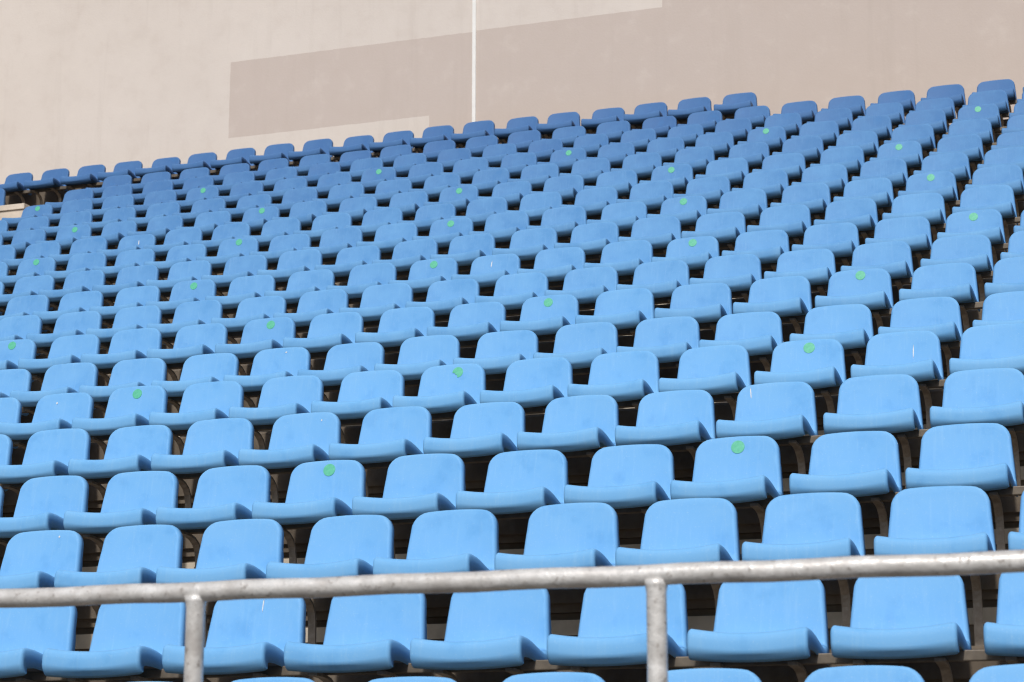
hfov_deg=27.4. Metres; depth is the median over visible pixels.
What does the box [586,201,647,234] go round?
stadium seat
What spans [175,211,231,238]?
stadium seat
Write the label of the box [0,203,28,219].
parapet wall
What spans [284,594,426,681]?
stadium seat
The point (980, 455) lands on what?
stadium seat
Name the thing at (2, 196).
stadium seat
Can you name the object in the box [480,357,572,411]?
stadium seat
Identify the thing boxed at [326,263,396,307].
stadium seat
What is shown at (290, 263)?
stadium seat
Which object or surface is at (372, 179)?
stadium seat
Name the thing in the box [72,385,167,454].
stadium seat
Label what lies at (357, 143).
stadium seat
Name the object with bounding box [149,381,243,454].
stadium seat
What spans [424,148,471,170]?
stadium seat
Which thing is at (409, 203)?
stadium seat
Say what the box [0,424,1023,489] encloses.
seat beam
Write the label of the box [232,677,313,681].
stadium seat
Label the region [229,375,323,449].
stadium seat
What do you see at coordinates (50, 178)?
stadium seat
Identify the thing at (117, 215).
stadium seat
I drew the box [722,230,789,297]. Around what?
stadium seat
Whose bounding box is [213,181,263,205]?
stadium seat
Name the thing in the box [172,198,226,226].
stadium seat
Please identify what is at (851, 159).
stadium seat
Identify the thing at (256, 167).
seat beam
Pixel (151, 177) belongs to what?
stadium seat
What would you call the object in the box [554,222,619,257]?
stadium seat
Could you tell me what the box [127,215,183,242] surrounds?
stadium seat
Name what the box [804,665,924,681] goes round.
stadium seat
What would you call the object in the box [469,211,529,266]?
stadium seat
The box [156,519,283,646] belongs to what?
stadium seat
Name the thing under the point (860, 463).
stadium seat
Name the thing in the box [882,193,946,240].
stadium seat
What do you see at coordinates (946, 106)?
stadium seat
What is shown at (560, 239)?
seat beam
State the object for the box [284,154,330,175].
stadium seat
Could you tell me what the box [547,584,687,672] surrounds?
stadium seat
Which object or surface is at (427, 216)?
stadium seat
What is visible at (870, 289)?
stadium seat
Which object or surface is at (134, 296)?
stadium seat
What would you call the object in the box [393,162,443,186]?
stadium seat
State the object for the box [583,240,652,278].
stadium seat
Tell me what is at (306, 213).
stadium seat
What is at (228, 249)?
stadium seat
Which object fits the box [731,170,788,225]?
stadium seat
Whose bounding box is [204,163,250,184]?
stadium seat
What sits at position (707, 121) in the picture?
stadium seat
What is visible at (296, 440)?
stadium seat
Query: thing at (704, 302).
stadium seat
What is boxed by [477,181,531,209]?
stadium seat
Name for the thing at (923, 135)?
stadium seat
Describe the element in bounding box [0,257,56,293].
stadium seat
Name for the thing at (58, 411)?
stadium seat
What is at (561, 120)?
stadium seat
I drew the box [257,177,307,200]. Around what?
stadium seat
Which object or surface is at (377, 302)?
stadium seat
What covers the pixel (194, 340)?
stadium seat
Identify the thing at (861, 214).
stadium seat
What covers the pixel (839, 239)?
stadium seat
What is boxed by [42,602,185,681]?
stadium seat
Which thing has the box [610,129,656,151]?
stadium seat
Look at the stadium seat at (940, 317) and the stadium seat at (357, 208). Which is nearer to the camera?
the stadium seat at (940, 317)
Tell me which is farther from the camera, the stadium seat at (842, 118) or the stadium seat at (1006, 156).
the stadium seat at (842, 118)
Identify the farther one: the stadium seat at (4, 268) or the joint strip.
the joint strip
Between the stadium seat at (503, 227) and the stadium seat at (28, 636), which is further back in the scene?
the stadium seat at (503, 227)
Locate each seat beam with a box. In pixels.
[0,217,1019,311]
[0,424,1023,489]
[0,486,1023,541]
[0,649,1023,681]
[3,142,996,244]
[5,194,1023,291]
[6,113,734,195]
[8,126,1006,230]
[9,175,1023,274]
[12,379,945,446]
[16,160,983,258]
[22,341,960,412]
[31,301,983,379]
[36,271,992,353]
[42,243,1007,329]
[53,112,1013,213]
[94,100,1016,197]
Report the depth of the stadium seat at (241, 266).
17.25 m
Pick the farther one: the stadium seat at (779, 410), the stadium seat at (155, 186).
the stadium seat at (155, 186)
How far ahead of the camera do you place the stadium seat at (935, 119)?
20.04 m
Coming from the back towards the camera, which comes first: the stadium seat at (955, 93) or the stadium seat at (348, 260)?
the stadium seat at (955, 93)
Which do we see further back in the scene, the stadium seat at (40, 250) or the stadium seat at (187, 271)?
the stadium seat at (40, 250)
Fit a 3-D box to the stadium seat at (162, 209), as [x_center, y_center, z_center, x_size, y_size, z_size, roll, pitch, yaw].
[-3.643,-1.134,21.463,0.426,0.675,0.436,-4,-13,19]
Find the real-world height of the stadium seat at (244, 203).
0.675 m
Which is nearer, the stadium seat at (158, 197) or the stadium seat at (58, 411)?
the stadium seat at (58, 411)
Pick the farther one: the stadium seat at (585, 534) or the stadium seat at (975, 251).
the stadium seat at (975, 251)
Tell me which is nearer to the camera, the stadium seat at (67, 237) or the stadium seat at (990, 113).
the stadium seat at (990, 113)
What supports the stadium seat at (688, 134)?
on the stand terrace
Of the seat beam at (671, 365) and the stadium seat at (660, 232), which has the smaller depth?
the seat beam at (671, 365)
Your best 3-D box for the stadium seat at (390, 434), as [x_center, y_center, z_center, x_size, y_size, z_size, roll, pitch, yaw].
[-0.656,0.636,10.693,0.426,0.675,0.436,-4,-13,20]
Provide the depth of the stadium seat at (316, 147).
25.04 m
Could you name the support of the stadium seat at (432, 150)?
on the stand terrace
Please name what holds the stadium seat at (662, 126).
on the stand terrace
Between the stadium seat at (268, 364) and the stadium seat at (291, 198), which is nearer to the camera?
the stadium seat at (268, 364)
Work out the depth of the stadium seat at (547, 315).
13.48 m
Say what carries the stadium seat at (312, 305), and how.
on the stand terrace
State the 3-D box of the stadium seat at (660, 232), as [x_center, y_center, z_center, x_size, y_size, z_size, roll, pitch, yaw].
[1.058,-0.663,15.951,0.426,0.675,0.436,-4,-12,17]
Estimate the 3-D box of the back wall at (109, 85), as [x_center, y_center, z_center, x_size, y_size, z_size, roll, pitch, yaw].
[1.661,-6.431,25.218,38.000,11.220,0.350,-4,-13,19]
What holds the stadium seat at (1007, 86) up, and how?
on the stand terrace
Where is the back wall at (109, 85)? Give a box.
[0,0,1023,183]
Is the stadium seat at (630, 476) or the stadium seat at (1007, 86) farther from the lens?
the stadium seat at (1007, 86)
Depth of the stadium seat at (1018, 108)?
19.77 m
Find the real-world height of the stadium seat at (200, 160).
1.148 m
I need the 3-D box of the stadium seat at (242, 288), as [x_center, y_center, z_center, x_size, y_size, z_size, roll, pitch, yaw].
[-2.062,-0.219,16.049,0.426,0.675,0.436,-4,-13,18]
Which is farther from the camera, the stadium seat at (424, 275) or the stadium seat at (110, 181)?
the stadium seat at (110, 181)
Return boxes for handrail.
[0,550,1023,681]
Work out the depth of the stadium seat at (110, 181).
24.94 m
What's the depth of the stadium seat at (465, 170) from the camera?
21.53 m
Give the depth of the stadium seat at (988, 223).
14.44 m
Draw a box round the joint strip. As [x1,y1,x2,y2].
[472,0,475,121]
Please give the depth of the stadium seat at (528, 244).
16.43 m
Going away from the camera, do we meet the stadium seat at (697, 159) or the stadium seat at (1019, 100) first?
the stadium seat at (697, 159)
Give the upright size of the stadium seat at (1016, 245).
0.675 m
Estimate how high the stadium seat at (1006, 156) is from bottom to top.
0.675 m
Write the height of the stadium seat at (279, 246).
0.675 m
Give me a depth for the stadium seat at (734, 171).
18.77 m
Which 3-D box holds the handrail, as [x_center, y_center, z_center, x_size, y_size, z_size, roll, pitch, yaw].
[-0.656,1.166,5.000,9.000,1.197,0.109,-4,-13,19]
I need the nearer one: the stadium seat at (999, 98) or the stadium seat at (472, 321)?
the stadium seat at (472, 321)
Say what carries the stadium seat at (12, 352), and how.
on the stand terrace
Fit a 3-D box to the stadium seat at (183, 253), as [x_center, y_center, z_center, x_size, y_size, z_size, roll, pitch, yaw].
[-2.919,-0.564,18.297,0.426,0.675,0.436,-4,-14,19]
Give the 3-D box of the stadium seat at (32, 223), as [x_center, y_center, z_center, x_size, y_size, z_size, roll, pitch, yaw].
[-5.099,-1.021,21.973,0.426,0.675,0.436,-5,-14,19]
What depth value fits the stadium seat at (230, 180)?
23.41 m
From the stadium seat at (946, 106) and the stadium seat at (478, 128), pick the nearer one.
the stadium seat at (946, 106)
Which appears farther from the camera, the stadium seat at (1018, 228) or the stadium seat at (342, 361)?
the stadium seat at (1018, 228)
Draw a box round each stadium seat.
[0,173,32,204]
[0,188,5,205]
[0,216,49,244]
[0,220,8,230]
[0,229,46,255]
[0,234,3,244]
[0,246,16,275]
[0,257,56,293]
[0,262,8,293]
[0,275,54,312]
[0,281,4,315]
[0,295,49,331]
[0,315,42,355]
[0,339,36,381]
[0,369,31,415]
[0,392,93,449]
[0,397,21,448]
[0,428,90,495]
[0,434,12,490]
[0,475,88,546]
[0,486,3,517]
[0,530,83,588]
[0,606,76,681]
[1,204,53,230]
[2,242,61,274]
[10,362,97,414]
[18,334,100,382]
[24,168,69,204]
[26,311,101,355]
[32,291,103,332]
[35,224,91,250]
[38,270,105,309]
[39,211,92,240]
[42,199,93,226]
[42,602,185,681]
[44,252,106,288]
[45,189,94,213]
[48,237,107,270]
[54,525,182,615]
[60,164,105,189]
[63,471,178,551]
[68,425,172,499]
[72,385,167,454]
[79,358,166,412]
[80,328,161,385]
[81,220,137,248]
[82,207,136,235]
[84,195,134,221]
[85,175,132,196]
[85,185,132,207]
[86,305,161,351]
[89,285,160,327]
[92,249,155,284]
[92,265,158,305]
[96,234,156,265]
[97,161,142,182]
[125,172,171,192]
[125,180,173,204]
[126,190,177,217]
[127,202,180,230]
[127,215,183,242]
[135,157,180,178]
[143,227,202,278]
[144,244,206,297]
[145,279,216,323]
[146,260,211,300]
[147,300,222,369]
[147,323,227,380]
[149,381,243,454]
[151,353,238,436]
[151,418,253,507]
[156,465,270,568]
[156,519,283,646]
[162,598,305,681]
[163,167,209,188]
[169,186,219,212]
[172,152,216,174]
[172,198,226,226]
[173,176,214,198]
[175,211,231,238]
[191,223,250,256]
[196,237,258,274]
[201,255,267,295]
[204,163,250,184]
[205,275,275,317]
[207,171,255,194]
[210,148,255,171]
[211,296,286,343]
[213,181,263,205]
[215,317,295,375]
[219,194,272,221]
[223,347,310,407]
[224,206,279,233]
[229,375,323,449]
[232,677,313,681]
[238,412,340,502]
[242,218,301,251]
[243,158,288,179]
[249,143,294,166]
[249,234,310,263]
[250,167,297,189]
[252,460,365,563]
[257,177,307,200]
[257,249,322,290]
[264,269,334,312]
[265,187,318,213]
[266,515,393,643]
[272,200,327,246]
[273,289,348,337]
[283,312,363,369]
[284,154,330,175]
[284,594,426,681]
[288,139,332,165]
[293,162,340,185]
[293,213,351,241]
[297,342,384,401]
[302,172,351,196]
[302,227,362,257]
[311,370,404,443]
[312,183,364,208]
[315,245,380,285]
[322,196,377,241]
[326,150,371,170]
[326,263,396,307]
[329,135,373,161]
[329,406,431,496]
[336,158,383,180]
[339,283,412,352]
[345,208,402,257]
[347,167,396,191]
[352,453,465,558]
[355,307,434,347]
[356,223,417,252]
[359,179,412,203]
[366,145,411,166]
[369,130,413,157]
[369,676,455,681]
[372,239,437,271]
[373,191,428,220]
[373,509,498,574]
[374,335,459,420]
[379,153,426,175]
[388,258,457,321]
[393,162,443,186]
[393,363,485,413]
[397,204,455,252]
[405,279,479,347]
[408,174,461,198]
[410,125,453,152]
[410,140,455,161]
[410,589,550,681]
[412,217,473,247]
[423,402,525,459]
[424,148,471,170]
[424,185,478,215]
[427,302,505,341]
[430,233,495,265]
[440,158,488,181]
[450,197,507,226]
[451,120,494,147]
[451,254,520,316]
[453,135,498,156]
[453,330,538,414]
[456,449,568,514]
[457,168,509,193]
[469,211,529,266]
[470,143,517,166]
[475,272,548,309]
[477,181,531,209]
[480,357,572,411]
[487,152,537,176]
[492,228,557,260]
[494,116,538,143]
[495,502,619,569]
[500,294,578,338]
[503,672,604,681]
[505,192,562,220]
[507,130,541,151]
[507,163,559,188]
[516,138,563,161]
[517,247,585,281]
[517,395,618,457]
[526,206,586,239]
[530,175,584,204]
[533,322,618,368]
[537,112,579,138]
[537,148,586,171]
[541,126,585,147]
[545,267,618,303]
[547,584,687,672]
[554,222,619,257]
[559,158,610,184]
[560,187,617,217]
[561,134,608,156]
[564,444,674,513]
[567,351,659,447]
[575,288,654,336]
[581,107,624,133]
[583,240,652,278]
[584,170,637,198]
[585,121,630,142]
[586,143,635,167]
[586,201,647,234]
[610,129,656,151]
[611,152,662,180]
[615,390,716,461]
[615,498,739,612]
[616,181,673,213]
[616,260,689,302]
[616,316,699,367]
[618,216,681,253]
[624,102,667,129]
[632,116,676,137]
[636,137,684,162]
[639,164,693,193]
[646,196,707,230]
[651,236,719,275]
[654,283,732,332]
[657,124,703,146]
[658,345,751,420]
[663,147,714,174]
[668,97,711,124]
[668,668,761,681]
[670,436,783,537]
[673,176,730,230]
[677,110,722,132]
[681,212,746,250]
[685,132,734,157]
[687,580,828,681]
[689,254,761,302]
[695,158,748,187]
[699,311,782,402]
[705,118,752,140]
[707,189,767,224]
[714,92,756,119]
[716,381,817,473]
[718,142,769,168]
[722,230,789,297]
[726,106,769,127]
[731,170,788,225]
[733,276,812,333]
[737,126,786,151]
[742,492,865,626]
[747,204,811,244]
[752,153,805,181]
[754,339,846,412]
[755,113,801,138]
[764,249,835,323]
[770,183,830,219]
[772,136,823,184]
[773,101,817,121]
[789,304,873,396]
[789,431,902,536]
[791,121,839,166]
[791,164,848,196]
[792,222,859,292]
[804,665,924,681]
[807,108,852,133]
[810,146,864,177]
[814,198,878,240]
[815,268,893,327]
[821,95,865,118]
[823,374,923,488]
[828,131,878,160]
[830,576,971,681]
[833,178,893,217]
[841,241,913,291]
[843,115,892,144]
[851,331,943,428]
[852,158,907,196]
[858,102,904,128]
[865,216,931,266]
[869,141,922,174]
[870,90,915,116]
[874,486,995,645]
[878,297,962,376]
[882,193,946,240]
[884,124,935,156]
[898,109,947,142]
[898,171,959,217]
[899,262,979,331]
[905,423,1017,550]
[909,98,955,130]
[913,152,971,196]
[920,235,993,301]
[921,84,965,117]
[929,134,983,172]
[930,368,1023,485]
[937,209,1006,265]
[942,119,993,155]
[949,323,1023,374]
[952,104,1001,142]
[952,184,1017,242]
[962,90,1009,126]
[965,165,1023,216]
[969,664,1023,681]
[972,79,1016,111]
[972,291,1023,326]
[977,147,1023,174]
[983,572,1023,664]
[984,256,1023,298]
[991,131,1023,149]
[1000,230,1023,258]
[1002,115,1023,133]
[1008,491,1023,549]
[1009,101,1023,117]
[1013,210,1023,232]
[1017,91,1023,102]
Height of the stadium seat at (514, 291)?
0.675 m
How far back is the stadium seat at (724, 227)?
15.95 m
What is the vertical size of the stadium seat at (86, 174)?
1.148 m
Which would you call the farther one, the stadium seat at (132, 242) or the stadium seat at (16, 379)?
the stadium seat at (132, 242)
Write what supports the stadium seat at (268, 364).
on the stand terrace
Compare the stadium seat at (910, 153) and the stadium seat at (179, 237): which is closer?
the stadium seat at (910, 153)
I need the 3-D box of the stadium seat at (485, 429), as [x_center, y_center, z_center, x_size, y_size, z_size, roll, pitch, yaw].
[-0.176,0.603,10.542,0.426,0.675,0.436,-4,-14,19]
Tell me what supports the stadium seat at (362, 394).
on the stand terrace
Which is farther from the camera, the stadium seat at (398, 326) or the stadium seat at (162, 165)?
the stadium seat at (162, 165)
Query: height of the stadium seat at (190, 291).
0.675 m
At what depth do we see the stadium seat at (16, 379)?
13.76 m
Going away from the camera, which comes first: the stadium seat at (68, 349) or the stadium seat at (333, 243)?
the stadium seat at (68, 349)
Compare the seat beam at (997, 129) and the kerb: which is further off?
the kerb
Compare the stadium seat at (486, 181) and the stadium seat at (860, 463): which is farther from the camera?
the stadium seat at (486, 181)
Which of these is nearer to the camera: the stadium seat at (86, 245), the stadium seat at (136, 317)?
the stadium seat at (136, 317)
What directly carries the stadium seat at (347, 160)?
on the stand terrace
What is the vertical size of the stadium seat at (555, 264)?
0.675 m
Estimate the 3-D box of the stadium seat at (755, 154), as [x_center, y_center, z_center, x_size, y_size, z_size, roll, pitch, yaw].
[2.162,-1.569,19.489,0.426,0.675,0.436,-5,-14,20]
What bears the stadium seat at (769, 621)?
on the stand terrace
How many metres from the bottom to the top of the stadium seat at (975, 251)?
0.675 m
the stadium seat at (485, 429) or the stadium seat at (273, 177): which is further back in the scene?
the stadium seat at (273, 177)
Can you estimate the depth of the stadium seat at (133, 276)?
17.57 m
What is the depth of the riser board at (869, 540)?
9.60 m
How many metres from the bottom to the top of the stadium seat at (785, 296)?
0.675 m
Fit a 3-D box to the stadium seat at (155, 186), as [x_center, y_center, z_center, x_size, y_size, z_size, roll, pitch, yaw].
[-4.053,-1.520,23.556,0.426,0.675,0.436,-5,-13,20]
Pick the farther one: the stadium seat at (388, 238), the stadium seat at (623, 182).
the stadium seat at (623, 182)
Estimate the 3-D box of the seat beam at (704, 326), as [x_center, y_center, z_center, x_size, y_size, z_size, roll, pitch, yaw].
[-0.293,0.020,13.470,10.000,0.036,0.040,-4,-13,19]
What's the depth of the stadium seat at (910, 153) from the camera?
18.29 m
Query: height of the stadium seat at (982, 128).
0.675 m
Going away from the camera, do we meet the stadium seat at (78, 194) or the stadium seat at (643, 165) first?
the stadium seat at (643, 165)
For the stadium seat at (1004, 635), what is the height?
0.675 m
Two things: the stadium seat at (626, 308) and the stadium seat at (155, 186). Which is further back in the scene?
the stadium seat at (155, 186)
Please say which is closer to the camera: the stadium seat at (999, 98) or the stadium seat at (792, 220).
the stadium seat at (792, 220)
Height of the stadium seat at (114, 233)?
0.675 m
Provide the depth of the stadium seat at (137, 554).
9.26 m
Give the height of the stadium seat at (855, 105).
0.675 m
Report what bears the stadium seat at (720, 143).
on the stand terrace
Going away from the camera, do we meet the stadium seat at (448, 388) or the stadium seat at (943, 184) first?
the stadium seat at (448, 388)
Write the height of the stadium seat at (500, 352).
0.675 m
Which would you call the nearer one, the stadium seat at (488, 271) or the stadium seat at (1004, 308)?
the stadium seat at (1004, 308)
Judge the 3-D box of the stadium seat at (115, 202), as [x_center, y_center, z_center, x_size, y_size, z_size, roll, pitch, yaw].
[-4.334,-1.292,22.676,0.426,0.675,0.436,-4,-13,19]
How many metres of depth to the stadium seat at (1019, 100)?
20.31 m
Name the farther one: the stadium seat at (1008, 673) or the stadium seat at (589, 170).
the stadium seat at (589, 170)
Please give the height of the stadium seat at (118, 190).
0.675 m
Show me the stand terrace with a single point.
(566, 603)
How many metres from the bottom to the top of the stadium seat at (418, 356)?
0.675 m
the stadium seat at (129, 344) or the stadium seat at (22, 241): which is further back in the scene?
the stadium seat at (22, 241)
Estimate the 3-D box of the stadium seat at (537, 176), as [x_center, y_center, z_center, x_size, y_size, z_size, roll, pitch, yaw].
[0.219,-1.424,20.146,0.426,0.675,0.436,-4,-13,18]
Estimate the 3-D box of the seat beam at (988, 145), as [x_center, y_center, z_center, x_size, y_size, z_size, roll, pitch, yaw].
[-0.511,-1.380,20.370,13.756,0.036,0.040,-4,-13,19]
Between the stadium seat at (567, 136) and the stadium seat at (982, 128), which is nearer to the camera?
the stadium seat at (982, 128)
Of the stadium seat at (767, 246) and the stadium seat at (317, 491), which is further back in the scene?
the stadium seat at (767, 246)
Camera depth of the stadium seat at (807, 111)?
22.30 m
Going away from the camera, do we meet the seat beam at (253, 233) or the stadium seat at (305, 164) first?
the seat beam at (253, 233)
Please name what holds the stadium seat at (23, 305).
on the stand terrace
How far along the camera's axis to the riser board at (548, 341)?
14.38 m
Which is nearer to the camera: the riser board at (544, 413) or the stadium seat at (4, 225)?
the riser board at (544, 413)
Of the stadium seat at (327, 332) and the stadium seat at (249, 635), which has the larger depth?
the stadium seat at (327, 332)
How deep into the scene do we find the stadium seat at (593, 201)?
18.21 m
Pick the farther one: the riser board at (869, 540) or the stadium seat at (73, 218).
the stadium seat at (73, 218)
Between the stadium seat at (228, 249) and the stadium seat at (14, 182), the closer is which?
the stadium seat at (228, 249)
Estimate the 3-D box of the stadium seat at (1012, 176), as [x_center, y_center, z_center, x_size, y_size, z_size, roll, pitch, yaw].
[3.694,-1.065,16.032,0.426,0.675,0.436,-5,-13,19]
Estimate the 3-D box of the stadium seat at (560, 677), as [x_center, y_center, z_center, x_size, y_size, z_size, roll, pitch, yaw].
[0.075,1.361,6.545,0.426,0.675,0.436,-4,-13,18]
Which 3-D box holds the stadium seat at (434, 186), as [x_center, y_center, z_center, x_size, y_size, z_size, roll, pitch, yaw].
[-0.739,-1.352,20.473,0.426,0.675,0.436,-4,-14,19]
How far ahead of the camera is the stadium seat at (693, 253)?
15.10 m
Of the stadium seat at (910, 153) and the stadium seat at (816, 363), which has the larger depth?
the stadium seat at (910, 153)
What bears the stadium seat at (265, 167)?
on the stand terrace
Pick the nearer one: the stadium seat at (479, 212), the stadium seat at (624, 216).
the stadium seat at (624, 216)
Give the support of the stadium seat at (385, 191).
on the stand terrace
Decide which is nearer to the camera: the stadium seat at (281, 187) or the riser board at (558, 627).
the riser board at (558, 627)
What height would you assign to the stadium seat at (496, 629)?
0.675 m
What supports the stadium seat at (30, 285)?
on the stand terrace
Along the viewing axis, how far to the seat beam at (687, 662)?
7.45 m
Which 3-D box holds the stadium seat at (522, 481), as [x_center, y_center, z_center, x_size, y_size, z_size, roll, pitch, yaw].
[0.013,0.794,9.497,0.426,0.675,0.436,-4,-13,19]
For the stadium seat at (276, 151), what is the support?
on the stand terrace
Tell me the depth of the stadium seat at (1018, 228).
14.01 m
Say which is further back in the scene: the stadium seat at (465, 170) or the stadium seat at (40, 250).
the stadium seat at (465, 170)
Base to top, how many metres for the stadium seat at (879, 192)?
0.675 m
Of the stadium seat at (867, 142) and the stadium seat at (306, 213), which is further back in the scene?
the stadium seat at (306, 213)
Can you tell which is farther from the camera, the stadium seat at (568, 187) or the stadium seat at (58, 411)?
the stadium seat at (568, 187)
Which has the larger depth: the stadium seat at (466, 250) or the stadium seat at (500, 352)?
the stadium seat at (466, 250)
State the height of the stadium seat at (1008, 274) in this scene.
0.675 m
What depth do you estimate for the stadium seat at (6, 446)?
11.64 m
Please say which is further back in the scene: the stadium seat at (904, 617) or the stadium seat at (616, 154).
the stadium seat at (616, 154)
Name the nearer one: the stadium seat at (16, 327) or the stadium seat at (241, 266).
the stadium seat at (16, 327)
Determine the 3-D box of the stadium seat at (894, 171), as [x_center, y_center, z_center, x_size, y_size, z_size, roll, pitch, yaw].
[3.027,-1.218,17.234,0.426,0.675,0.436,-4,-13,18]
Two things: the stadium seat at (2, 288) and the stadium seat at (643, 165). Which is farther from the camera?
the stadium seat at (643, 165)
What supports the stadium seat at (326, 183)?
on the stand terrace
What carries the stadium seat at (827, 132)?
on the stand terrace
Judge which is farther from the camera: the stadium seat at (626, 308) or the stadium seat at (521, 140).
the stadium seat at (521, 140)
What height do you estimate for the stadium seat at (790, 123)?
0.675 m
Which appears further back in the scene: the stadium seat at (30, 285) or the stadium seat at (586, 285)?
the stadium seat at (30, 285)
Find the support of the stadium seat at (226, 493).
on the stand terrace
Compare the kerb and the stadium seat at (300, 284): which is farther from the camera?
the kerb
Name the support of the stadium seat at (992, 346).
on the stand terrace
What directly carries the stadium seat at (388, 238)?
on the stand terrace
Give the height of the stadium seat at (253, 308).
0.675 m
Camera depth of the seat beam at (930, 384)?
11.36 m
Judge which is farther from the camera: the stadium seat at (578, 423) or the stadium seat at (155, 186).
the stadium seat at (155, 186)
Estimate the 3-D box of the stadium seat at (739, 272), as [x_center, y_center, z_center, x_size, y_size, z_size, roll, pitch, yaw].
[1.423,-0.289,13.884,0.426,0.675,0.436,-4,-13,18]
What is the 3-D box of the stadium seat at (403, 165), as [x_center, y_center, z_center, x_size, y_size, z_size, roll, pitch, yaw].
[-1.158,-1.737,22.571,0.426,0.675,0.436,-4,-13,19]
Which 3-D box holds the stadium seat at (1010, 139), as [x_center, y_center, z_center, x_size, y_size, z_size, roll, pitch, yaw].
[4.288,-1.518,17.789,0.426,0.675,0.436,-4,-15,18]
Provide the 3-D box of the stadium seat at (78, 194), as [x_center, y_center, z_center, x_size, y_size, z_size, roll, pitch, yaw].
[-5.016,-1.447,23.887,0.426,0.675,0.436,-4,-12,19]
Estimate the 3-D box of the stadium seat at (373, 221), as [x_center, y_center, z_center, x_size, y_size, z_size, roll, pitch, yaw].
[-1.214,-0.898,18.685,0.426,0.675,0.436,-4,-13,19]
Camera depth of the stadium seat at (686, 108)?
23.56 m
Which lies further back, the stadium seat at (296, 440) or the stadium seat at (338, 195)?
the stadium seat at (338, 195)
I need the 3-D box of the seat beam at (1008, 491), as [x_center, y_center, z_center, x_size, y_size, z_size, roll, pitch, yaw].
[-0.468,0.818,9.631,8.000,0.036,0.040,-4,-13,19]
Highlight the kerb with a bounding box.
[5,118,733,205]
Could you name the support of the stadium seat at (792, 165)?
on the stand terrace
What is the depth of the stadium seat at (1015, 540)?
7.69 m
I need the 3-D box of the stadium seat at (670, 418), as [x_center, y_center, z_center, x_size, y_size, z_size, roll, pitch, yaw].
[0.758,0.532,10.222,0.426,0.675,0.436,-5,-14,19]
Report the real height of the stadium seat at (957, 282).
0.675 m
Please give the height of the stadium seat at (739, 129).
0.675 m
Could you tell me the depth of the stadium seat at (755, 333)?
12.14 m
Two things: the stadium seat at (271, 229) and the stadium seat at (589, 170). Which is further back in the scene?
the stadium seat at (589, 170)
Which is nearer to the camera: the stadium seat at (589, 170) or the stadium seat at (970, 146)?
the stadium seat at (970, 146)
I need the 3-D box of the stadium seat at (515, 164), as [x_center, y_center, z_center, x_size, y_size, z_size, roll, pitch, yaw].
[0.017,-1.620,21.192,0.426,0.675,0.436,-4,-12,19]
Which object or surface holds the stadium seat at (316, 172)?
on the stand terrace
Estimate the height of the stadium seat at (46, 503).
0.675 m
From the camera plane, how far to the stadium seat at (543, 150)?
22.24 m
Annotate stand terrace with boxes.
[0,119,1023,681]
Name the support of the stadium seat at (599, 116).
on the stand terrace
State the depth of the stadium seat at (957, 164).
17.24 m
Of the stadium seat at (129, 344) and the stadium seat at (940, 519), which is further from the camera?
the stadium seat at (129, 344)
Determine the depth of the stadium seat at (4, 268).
19.08 m
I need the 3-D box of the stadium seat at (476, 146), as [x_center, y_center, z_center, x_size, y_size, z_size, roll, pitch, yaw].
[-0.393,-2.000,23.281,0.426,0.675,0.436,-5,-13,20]
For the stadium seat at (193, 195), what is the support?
on the stand terrace
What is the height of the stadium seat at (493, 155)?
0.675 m
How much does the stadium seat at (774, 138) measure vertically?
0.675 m
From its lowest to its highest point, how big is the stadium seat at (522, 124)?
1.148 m
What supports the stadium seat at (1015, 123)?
on the stand terrace
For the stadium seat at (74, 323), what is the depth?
15.66 m
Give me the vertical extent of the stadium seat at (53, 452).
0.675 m
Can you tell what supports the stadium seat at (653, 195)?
on the stand terrace
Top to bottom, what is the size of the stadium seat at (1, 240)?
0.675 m
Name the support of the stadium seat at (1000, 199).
on the stand terrace
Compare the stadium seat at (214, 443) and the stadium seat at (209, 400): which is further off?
the stadium seat at (209, 400)
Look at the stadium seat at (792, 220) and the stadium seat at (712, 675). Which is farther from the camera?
the stadium seat at (792, 220)
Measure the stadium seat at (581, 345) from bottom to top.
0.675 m
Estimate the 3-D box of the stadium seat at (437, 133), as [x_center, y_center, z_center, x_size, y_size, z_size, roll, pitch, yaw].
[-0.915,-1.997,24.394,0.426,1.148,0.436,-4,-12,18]
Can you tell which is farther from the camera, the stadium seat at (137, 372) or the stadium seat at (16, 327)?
the stadium seat at (16, 327)
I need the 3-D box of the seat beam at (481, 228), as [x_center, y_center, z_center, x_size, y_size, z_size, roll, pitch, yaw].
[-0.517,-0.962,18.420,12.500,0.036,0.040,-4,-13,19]
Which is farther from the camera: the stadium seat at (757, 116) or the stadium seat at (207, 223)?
the stadium seat at (757, 116)
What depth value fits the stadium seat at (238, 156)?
25.36 m
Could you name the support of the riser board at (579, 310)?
attached to the stand terrace
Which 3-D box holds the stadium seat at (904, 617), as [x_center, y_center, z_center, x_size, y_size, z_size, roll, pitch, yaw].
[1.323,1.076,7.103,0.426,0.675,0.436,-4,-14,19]
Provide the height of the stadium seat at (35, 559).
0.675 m
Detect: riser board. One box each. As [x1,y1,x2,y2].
[18,377,946,446]
[40,278,989,353]
[75,607,996,648]
[82,528,1018,571]
[106,309,975,374]
[601,423,1023,447]
[783,466,1023,491]
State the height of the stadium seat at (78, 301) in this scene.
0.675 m
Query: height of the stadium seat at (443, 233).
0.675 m
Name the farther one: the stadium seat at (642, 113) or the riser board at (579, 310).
the stadium seat at (642, 113)
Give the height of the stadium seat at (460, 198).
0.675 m
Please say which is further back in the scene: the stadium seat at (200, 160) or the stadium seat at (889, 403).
the stadium seat at (200, 160)
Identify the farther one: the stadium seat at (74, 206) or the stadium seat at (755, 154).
the stadium seat at (74, 206)
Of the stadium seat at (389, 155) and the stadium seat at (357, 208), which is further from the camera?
the stadium seat at (389, 155)

